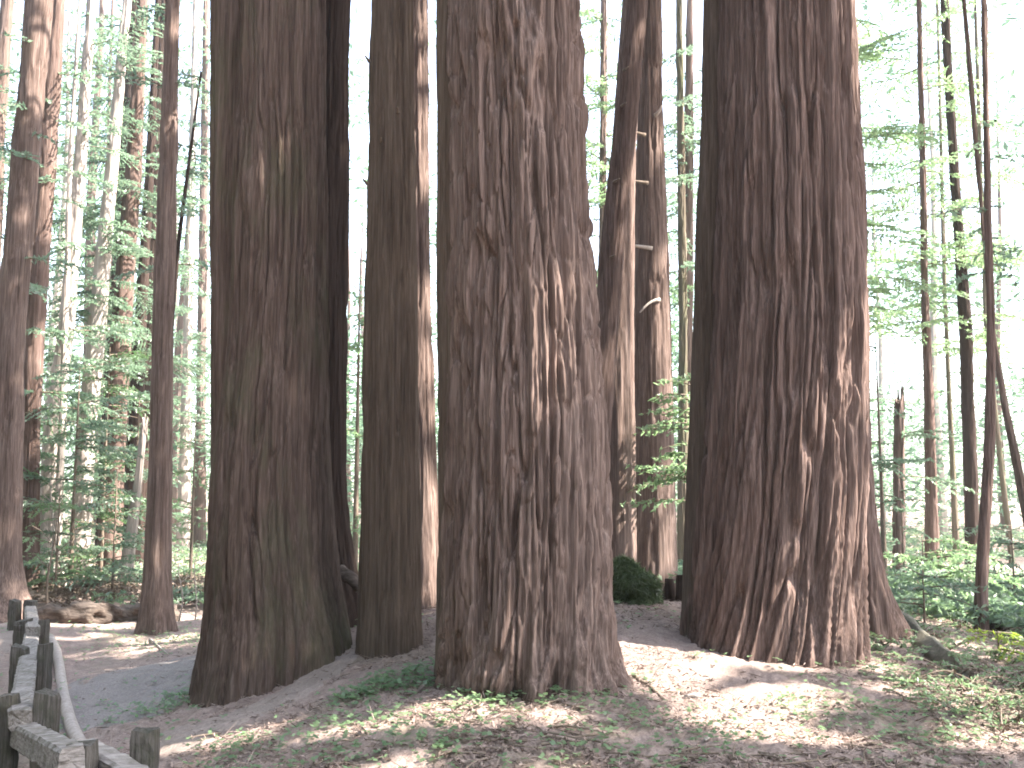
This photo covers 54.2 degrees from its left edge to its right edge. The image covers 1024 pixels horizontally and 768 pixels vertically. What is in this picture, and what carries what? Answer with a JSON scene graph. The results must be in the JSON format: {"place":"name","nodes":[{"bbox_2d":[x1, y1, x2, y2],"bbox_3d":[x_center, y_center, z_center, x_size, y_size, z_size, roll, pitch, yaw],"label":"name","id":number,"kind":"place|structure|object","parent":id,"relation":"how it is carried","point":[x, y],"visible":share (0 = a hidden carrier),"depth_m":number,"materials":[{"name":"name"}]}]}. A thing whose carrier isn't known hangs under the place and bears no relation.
{"place":"outdoors","nodes":[
{"label":"outdoors","id":0,"kind":"place"},
{"bbox_2d":[0,603,43,667],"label":"trail","id":1,"kind":"object","parent":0,"point":[6,637],"visible":0.12,"depth_m":13.43,"materials":[{"name":"beige soil"}]},
{"bbox_2d":[53,656,195,731],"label":"gravel path","id":2,"kind":"structure","parent":0,"point":[120,693],"depth_m":9.79,"materials":[{"name":"grey gravel"}]},
{"bbox_2d":[129,652,356,754],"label":"worn dirt path","id":3,"kind":"structure","parent":0,"point":[178,741],"depth_m":7.65,"materials":[{"name":"beige soil"}]},
{"bbox_2d":[0,478,1023,767],"bbox_3d":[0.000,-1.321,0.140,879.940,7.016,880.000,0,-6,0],"label":"ground","id":4,"kind":"structure","parent":0,"point":[74,640],"depth_m":6.99,"materials":[{"name":"beige soil"}]},
{"bbox_2d":[0,0,17,263],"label":"forest tree","id":5,"kind":"object","parent":4,"relation":"on","point":[6,14],"visible":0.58,"depth_m":23.82,"materials":[{"name":"brown plant"}]},
{"bbox_2d":[23,388,71,575],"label":"sapling","id":6,"kind":"object","parent":4,"relation":"on","point":[45,469],"visible":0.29,"depth_m":19.41,"materials":[{"name":"green plant"}]},
{"bbox_2d":[0,0,99,622],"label":"forest tree","id":7,"kind":"object","parent":4,"relation":"on","point":[24,156],"visible":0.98,"depth_m":16.11,"materials":[{"name":"brown plant"}]},
{"bbox_2d":[28,520,78,603],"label":"bare sapling","id":8,"kind":"object","parent":4,"relation":"on","point":[47,578],"visible":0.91,"depth_m":16.29,"materials":[{"name":"brown wood"}]},
{"bbox_2d":[40,470,80,596],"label":"bare sapling","id":9,"kind":"object","parent":4,"relation":"on","point":[53,528],"visible":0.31,"depth_m":19.03,"materials":[{"name":"brown wood"}]},
{"bbox_2d":[0,0,124,601],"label":"forest tree","id":10,"kind":"object","parent":4,"relation":"on","point":[36,333],"visible":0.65,"depth_m":19.28,"materials":[{"name":"brown plant"}]},
{"bbox_2d":[22,480,110,603],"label":"sapling","id":11,"kind":"object","parent":4,"relation":"on","point":[89,572],"visible":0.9,"depth_m":17.84,"materials":[{"name":"green plant"}]},
{"bbox_2d":[49,634,85,740],"bbox_3d":[-4.794,3.151,10.654,0.159,0.156,6.443,3,-7,-26],"label":"edging log","id":12,"kind":"object","parent":4,"relation":"on","point":[72,726],"visible":0.75,"depth_m":9.51,"materials":[{"name":"grey wood"}]},
{"bbox_2d":[0,598,159,767],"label":"rail fence","id":13,"kind":"object","parent":4,"relation":"on","point":[30,705],"visible":0.99,"depth_m":6.98,"materials":[{"name":"grey wood"}]},
{"bbox_2d":[23,356,148,599],"bbox_3d":[-8.450,1.854,19.122,2.949,4.868,2.603,0,-6,0],"label":"sapling","id":14,"kind":"object","parent":4,"relation":"on","point":[99,424],"visible":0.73,"depth_m":18.89,"materials":[{"name":"green plant"}]},
{"bbox_2d":[40,0,133,582],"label":"forest tree","id":15,"kind":"object","parent":4,"relation":"on","point":[63,361],"visible":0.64,"depth_m":20.75,"materials":[{"name":"brown plant"}]},
{"bbox_2d":[40,0,151,582],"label":"forest tree","id":16,"kind":"object","parent":4,"relation":"on","point":[76,246],"visible":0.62,"depth_m":21.41,"materials":[{"name":"green plant"}]},
{"bbox_2d":[44,348,150,583],"bbox_3d":[-9.051,1.834,21.870,2.557,5.350,2.910,0,-6,0],"label":"sapling","id":17,"kind":"object","parent":4,"relation":"on","point":[111,514],"visible":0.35,"depth_m":22.02,"materials":[{"name":"green plant"}]},
{"bbox_2d":[52,470,146,602],"bbox_3d":[-7.187,2.858,18.390,1.942,2.550,2.019,0,-6,0],"label":"sapling","id":18,"kind":"object","parent":4,"relation":"on","point":[116,565],"visible":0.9,"depth_m":18.14,"materials":[{"name":"green plant"}]},
{"bbox_2d":[38,600,179,623],"bbox_3d":[-6.337,3.623,15.672,2.188,0.491,0.611,1,-6,-9],"label":"fallen log","id":19,"kind":"object","parent":4,"relation":"on","point":[87,612],"visible":0.48,"depth_m":15.49,"materials":[{"name":"brown wood"}]},
{"bbox_2d":[41,0,188,576],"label":"forest tree","id":20,"kind":"object","parent":4,"relation":"on","point":[105,248],"visible":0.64,"depth_m":23.37,"materials":[{"name":"green plant"}]},
{"bbox_2d":[45,0,208,570],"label":"forest tree","id":21,"kind":"object","parent":4,"relation":"on","point":[122,300],"visible":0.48,"depth_m":24.91,"materials":[{"name":"green plant"}]},
{"bbox_2d":[56,0,198,545],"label":"forest tree","id":22,"kind":"object","parent":4,"relation":"on","point":[127,91],"visible":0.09,"depth_m":31.82,"materials":[{"name":"brown plant"}]},
{"bbox_2d":[116,413,147,596],"bbox_3d":[-7.695,2.718,19.843,0.640,4.280,0.575,5,-8,-38],"label":"dead snag","id":23,"kind":"object","parent":4,"relation":"on","point":[132,523],"visible":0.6,"depth_m":19.82,"materials":[{"name":"brown wood"}]},
{"bbox_2d":[75,0,193,566],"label":"forest tree","id":24,"kind":"object","parent":4,"relation":"on","point":[143,277],"visible":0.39,"depth_m":27.40,"materials":[{"name":"brown plant"}]},
{"bbox_2d":[74,390,200,568],"bbox_3d":[-7.833,2.304,20.957,2.050,4.276,2.321,-3,-7,29],"label":"sapling","id":25,"kind":"object","parent":4,"relation":"on","point":[131,448],"visible":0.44,"depth_m":20.78,"materials":[{"name":"green plant"}]},
{"bbox_2d":[75,0,210,562],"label":"forest tree","id":26,"kind":"object","parent":4,"relation":"on","point":[190,365],"visible":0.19,"depth_m":29.34,"materials":[{"name":"brown plant"}]},
{"bbox_2d":[105,68,209,329],"bbox_3d":[-3.634,-4.331,18.039,6.695,17.108,1.984,2,-6,-14],"label":"forest tree","id":27,"kind":"object","parent":4,"relation":"on","point":[183,201],"visible":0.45,"depth_m":17.42,"materials":[{"name":"green plant"}]},
{"bbox_2d":[106,0,209,635],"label":"forest tree","id":28,"kind":"object","parent":4,"relation":"on","point":[156,612],"visible":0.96,"depth_m":14.62,"materials":[{"name":"brown plant"}]},
{"bbox_2d":[149,638,168,654],"bbox_3d":[-4.532,3.363,12.817,0.027,0.072,1.785,3,-7,-26],"label":"stick","id":29,"kind":"object","parent":4,"relation":"on","point":[150,639],"visible":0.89,"depth_m":12.92,"materials":[{"name":"brown wood"}]},
{"bbox_2d":[139,0,210,552],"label":"forest tree","id":30,"kind":"object","parent":4,"relation":"on","point":[187,331],"visible":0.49,"depth_m":34.34,"materials":[{"name":"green plant"}]},
{"bbox_2d":[143,416,210,588],"bbox_3d":[-6.569,2.426,19.846,1.569,3.750,1.665,4,-7,-34],"label":"sapling","id":31,"kind":"object","parent":4,"relation":"on","point":[183,529],"visible":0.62,"depth_m":19.82,"materials":[{"name":"green plant"}]},
{"bbox_2d":[172,561,204,621],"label":"bare sapling","id":32,"kind":"object","parent":4,"relation":"on","point":[182,590],"visible":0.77,"depth_m":15.51,"materials":[{"name":"brown wood"}]},
{"bbox_2d":[173,545,205,619],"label":"bare sapling","id":33,"kind":"object","parent":4,"relation":"on","point":[194,580],"visible":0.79,"depth_m":15.61,"materials":[{"name":"brown wood"}]},
{"bbox_2d":[172,0,210,546],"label":"forest tree","id":34,"kind":"object","parent":4,"relation":"on","point":[199,535],"visible":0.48,"depth_m":37.39,"materials":[{"name":"brown plant"}]},
{"bbox_2d":[188,0,352,707],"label":"redwood tree","id":35,"kind":"object","parent":4,"relation":"on","point":[275,614],"visible":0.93,"depth_m":8.94,"materials":[{"name":"brown plant"}]},
{"bbox_2d":[326,0,357,627],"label":"redwood tree","id":36,"kind":"object","parent":4,"relation":"on","point":[337,82],"visible":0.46,"depth_m":10.37,"materials":[{"name":"brown plant"}]},
{"bbox_2d":[340,565,357,591],"bbox_3d":[-1.590,1.905,9.783,0.288,0.267,0.160,-4,-7,32],"label":"broken branch","id":37,"kind":"object","parent":4,"relation":"on","point":[349,577],"visible":0.71,"depth_m":9.73,"materials":[{"name":"brown wood"}]},
{"bbox_2d":[336,744,368,754],"bbox_3d":[-0.964,2.183,5.979,0.384,0.025,0.020,-5,-8,40],"label":"stick","id":38,"kind":"object","parent":4,"relation":"on","point":[344,747],"visible":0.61,"depth_m":6.00,"materials":[{"name":"brown wood"}]},
{"bbox_2d":[346,249,365,568],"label":"sapling","id":39,"kind":"object","parent":4,"relation":"on","point":[355,530],"visible":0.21,"depth_m":16.94,"materials":[{"name":"green wood"}]},
{"bbox_2d":[355,0,422,659],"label":"redwood tree","id":40,"kind":"object","parent":4,"relation":"on","point":[389,619],"visible":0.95,"depth_m":8.89,"materials":[{"name":"brown plant"}]},
{"bbox_2d":[413,0,438,608],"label":"redwood tree","id":41,"kind":"object","parent":4,"relation":"on","point":[428,473],"visible":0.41,"depth_m":11.02,"materials":[{"name":"brown plant"}]},
{"bbox_2d":[0,0,1023,552],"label":"woods","id":42,"kind":"object","parent":4,"relation":"on","point":[944,500],"visible":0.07,"depth_m":41.91,"materials":[{"name":"plant"}]},
{"bbox_2d":[0,600,1023,767],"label":"ground cover","id":43,"kind":"object","parent":4,"relation":"on","point":[1016,695],"visible":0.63,"depth_m":6.77,"materials":[{"name":"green plant"}]},
{"bbox_2d":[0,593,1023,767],"bbox_3d":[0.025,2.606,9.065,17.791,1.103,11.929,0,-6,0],"label":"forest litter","id":44,"kind":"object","parent":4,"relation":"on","point":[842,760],"visible":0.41,"depth_m":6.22,"materials":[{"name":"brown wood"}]},
{"bbox_2d":[548,733,597,740],"bbox_3d":[0.372,2.103,5.961,0.380,0.026,0.020,4,-7,-32],"label":"stick","id":45,"kind":"object","parent":44,"relation":"on","point":[585,735],"visible":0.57,"depth_m":6.00,"materials":[{"name":"brown wood"}]},
{"bbox_2d":[27,524,1023,629],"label":"undergrowth","id":46,"kind":"object","parent":4,"relation":"on","point":[1006,609],"visible":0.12,"depth_m":17.39,"materials":[{"name":"green plant"}]},
{"bbox_2d":[434,0,634,705],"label":"redwood tree","id":47,"kind":"object","parent":4,"relation":"on","point":[524,590],"visible":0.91,"depth_m":7.24,"materials":[{"name":"brown plant"}]},
{"bbox_2d":[597,0,647,444],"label":"redwood tree","id":48,"kind":"object","parent":4,"relation":"on","point":[611,261],"visible":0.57,"depth_m":11.18,"materials":[{"name":"brown plant"}]},
{"bbox_2d":[609,0,637,561],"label":"redwood tree","id":49,"kind":"object","parent":4,"relation":"on","point":[623,454],"visible":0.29,"depth_m":12.44,"materials":[{"name":"brown plant"}]},
{"bbox_2d":[579,0,692,397],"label":"forest tree","id":50,"kind":"object","parent":4,"relation":"on","point":[601,91],"visible":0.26,"depth_m":25.64,"materials":[{"name":"green plant"}]},
{"bbox_2d":[612,553,666,605],"bbox_3d":[1.208,2.192,10.873,0.964,0.748,1.025,0,-6,0],"label":"shrub","id":51,"kind":"object","parent":4,"relation":"on","point":[634,582],"visible":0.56,"depth_m":10.52,"materials":[{"name":"green plant"}]},
{"bbox_2d":[632,675,664,698],"bbox_3d":[1.007,2.175,7.144,0.076,0.087,0.676,2,-6,-14],"label":"fallen branch","id":52,"kind":"object","parent":4,"relation":"on","point":[653,689],"visible":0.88,"depth_m":7.27,"materials":[{"name":"brown wood"}]},
{"bbox_2d":[634,0,676,592],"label":"redwood tree","id":53,"kind":"object","parent":4,"relation":"on","point":[657,543],"visible":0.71,"depth_m":13.58,"materials":[{"name":"brown plant"}]},
{"bbox_2d":[620,372,690,511],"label":"sapling","id":54,"kind":"object","parent":4,"relation":"on","point":[672,468],"visible":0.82,"depth_m":12.11,"materials":[{"name":"green plant"}]},
{"bbox_2d":[634,0,700,566],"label":"forest tree","id":55,"kind":"object","parent":4,"relation":"on","point":[681,133],"visible":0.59,"depth_m":22.39,"materials":[{"name":"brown wood"}]},
{"bbox_2d":[662,578,675,601],"bbox_3d":[1.930,2.658,12.391,0.236,0.484,0.190,-5,-8,41],"label":"broken stump","id":56,"kind":"object","parent":4,"relation":"on","point":[669,592],"visible":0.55,"depth_m":12.34,"materials":[{"name":"brown wood"}]},
{"bbox_2d":[663,118,677,574],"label":"redwood tree","id":57,"kind":"object","parent":4,"relation":"on","point":[668,269],"visible":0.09,"depth_m":14.96,"materials":[{"name":"brown plant"}]},
{"bbox_2d":[675,575,681,601],"bbox_3d":[2.070,2.598,12.186,0.218,0.536,0.204,2,-6,-21],"label":"broken stump","id":58,"kind":"object","parent":4,"relation":"on","point":[678,596],"visible":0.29,"depth_m":12.16,"materials":[{"name":"brown wood"}]},
{"bbox_2d":[662,0,701,414],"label":"forest tree","id":59,"kind":"object","parent":4,"relation":"on","point":[689,111],"visible":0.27,"depth_m":25.63,"materials":[{"name":"plant"}]},
{"bbox_2d":[684,693,700,698],"bbox_3d":[1.251,2.168,6.934,0.115,0.059,0.046,-3,-7,27],"label":"wood chip","id":60,"kind":"object","parent":4,"relation":"on","point":[695,695],"visible":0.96,"depth_m":6.92,"materials":[{"name":"beige wood"}]},
{"bbox_2d":[704,726,723,741],"bbox_3d":[1.257,2.139,6.133,0.021,0.025,0.410,-4,-7,31],"label":"stick","id":61,"kind":"object","parent":4,"relation":"on","point":[706,739],"visible":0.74,"depth_m":5.99,"materials":[{"name":"brown wood"}]},
{"bbox_2d":[679,0,913,669],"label":"redwood tree","id":62,"kind":"object","parent":4,"relation":"on","point":[783,558],"visible":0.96,"depth_m":8.61,"materials":[{"name":"brown plant"}]},
{"bbox_2d":[856,17,952,344],"bbox_3d":[4.504,-11.141,18.701,8.372,30.562,4.930,4,-7,-35],"label":"forest tree","id":63,"kind":"object","parent":4,"relation":"on","point":[870,55],"visible":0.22,"depth_m":18.94,"materials":[{"name":"green plant"}]},
{"bbox_2d":[870,326,943,574],"bbox_3d":[6.262,1.306,16.882,1.636,4.650,2.187,0,-6,0],"label":"sapling","id":64,"kind":"object","parent":4,"relation":"on","point":[886,464],"visible":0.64,"depth_m":16.85,"materials":[{"name":"green plant"}]},
{"bbox_2d":[875,488,959,576],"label":"sapling","id":65,"kind":"object","parent":4,"relation":"on","point":[896,508],"visible":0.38,"depth_m":17.81,"materials":[{"name":"green plant"}]},
{"bbox_2d":[870,385,980,571],"bbox_3d":[8.066,2.289,19.797,1.666,4.736,2.155,5,-8,-41],"label":"dead snag","id":66,"kind":"object","parent":4,"relation":"on","point":[898,443],"visible":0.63,"depth_m":19.82,"materials":[{"name":"bark"},{"name":"wood"}]},
{"bbox_2d":[900,609,979,685],"bbox_3d":[3.968,2.513,10.227,0.349,0.397,5.652,-1,-6,11],"label":"mossy log","id":67,"kind":"object","parent":4,"relation":"on","point":[938,651],"visible":0.3,"depth_m":8.68,"materials":[{"name":"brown wood"}]},
{"bbox_2d":[891,563,990,622],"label":"sapling","id":68,"kind":"object","parent":4,"relation":"on","point":[902,597],"visible":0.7,"depth_m":10.87,"materials":[{"name":"green plant"}]},
{"bbox_2d":[859,0,1023,569],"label":"forest tree","id":69,"kind":"object","parent":4,"relation":"on","point":[931,525],"visible":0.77,"depth_m":23.41,"materials":[{"name":"green plant"}]},
{"bbox_2d":[880,0,1023,568],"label":"forest tree","id":70,"kind":"object","parent":4,"relation":"on","point":[967,339],"visible":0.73,"depth_m":24.27,"materials":[{"name":"green plant"}]},
{"bbox_2d":[883,536,1023,602],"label":"sapling","id":71,"kind":"object","parent":4,"relation":"on","point":[959,555],"visible":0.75,"depth_m":13.01,"materials":[{"name":"green plant"}]},
{"bbox_2d":[905,0,1019,564],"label":"forest tree","id":72,"kind":"object","parent":4,"relation":"on","point":[954,506],"visible":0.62,"depth_m":27.16,"materials":[{"name":"brown plant"}]},
{"bbox_2d":[934,0,1019,634],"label":"forest tree","id":73,"kind":"object","parent":4,"relation":"on","point":[982,557],"visible":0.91,"depth_m":11.88,"materials":[{"name":"brown plant"}]},
{"bbox_2d":[941,0,1023,563],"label":"forest tree","id":74,"kind":"object","parent":4,"relation":"on","point":[1006,511],"visible":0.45,"depth_m":27.36,"materials":[{"name":"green plant"}]},
{"bbox_2d":[941,520,1023,595],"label":"sapling","id":75,"kind":"object","parent":4,"relation":"on","point":[998,539],"visible":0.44,"depth_m":14.34,"materials":[{"name":"green plant"}]},
{"bbox_2d":[962,0,1023,526],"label":"forest tree","id":76,"kind":"object","parent":4,"relation":"on","point":[1015,457],"visible":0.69,"depth_m":15.65,"materials":[{"name":"brown plant"}]},
{"bbox_2d":[966,627,1023,661],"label":"sapling","id":77,"kind":"object","parent":4,"relation":"on","point":[1018,640],"visible":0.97,"depth_m":9.04,"materials":[{"name":"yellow plant"}]},
{"bbox_2d":[989,620,1023,633],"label":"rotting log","id":78,"kind":"object","parent":4,"relation":"on","point":[992,626],"visible":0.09,"depth_m":11.78,"materials":[{"name":"brown wood"}]},
{"bbox_2d":[0,0,1023,478],"label":"sky","id":79,"kind":"structure","parent":0,"point":[668,9],"materials":[{"name":"white"}]}
]}

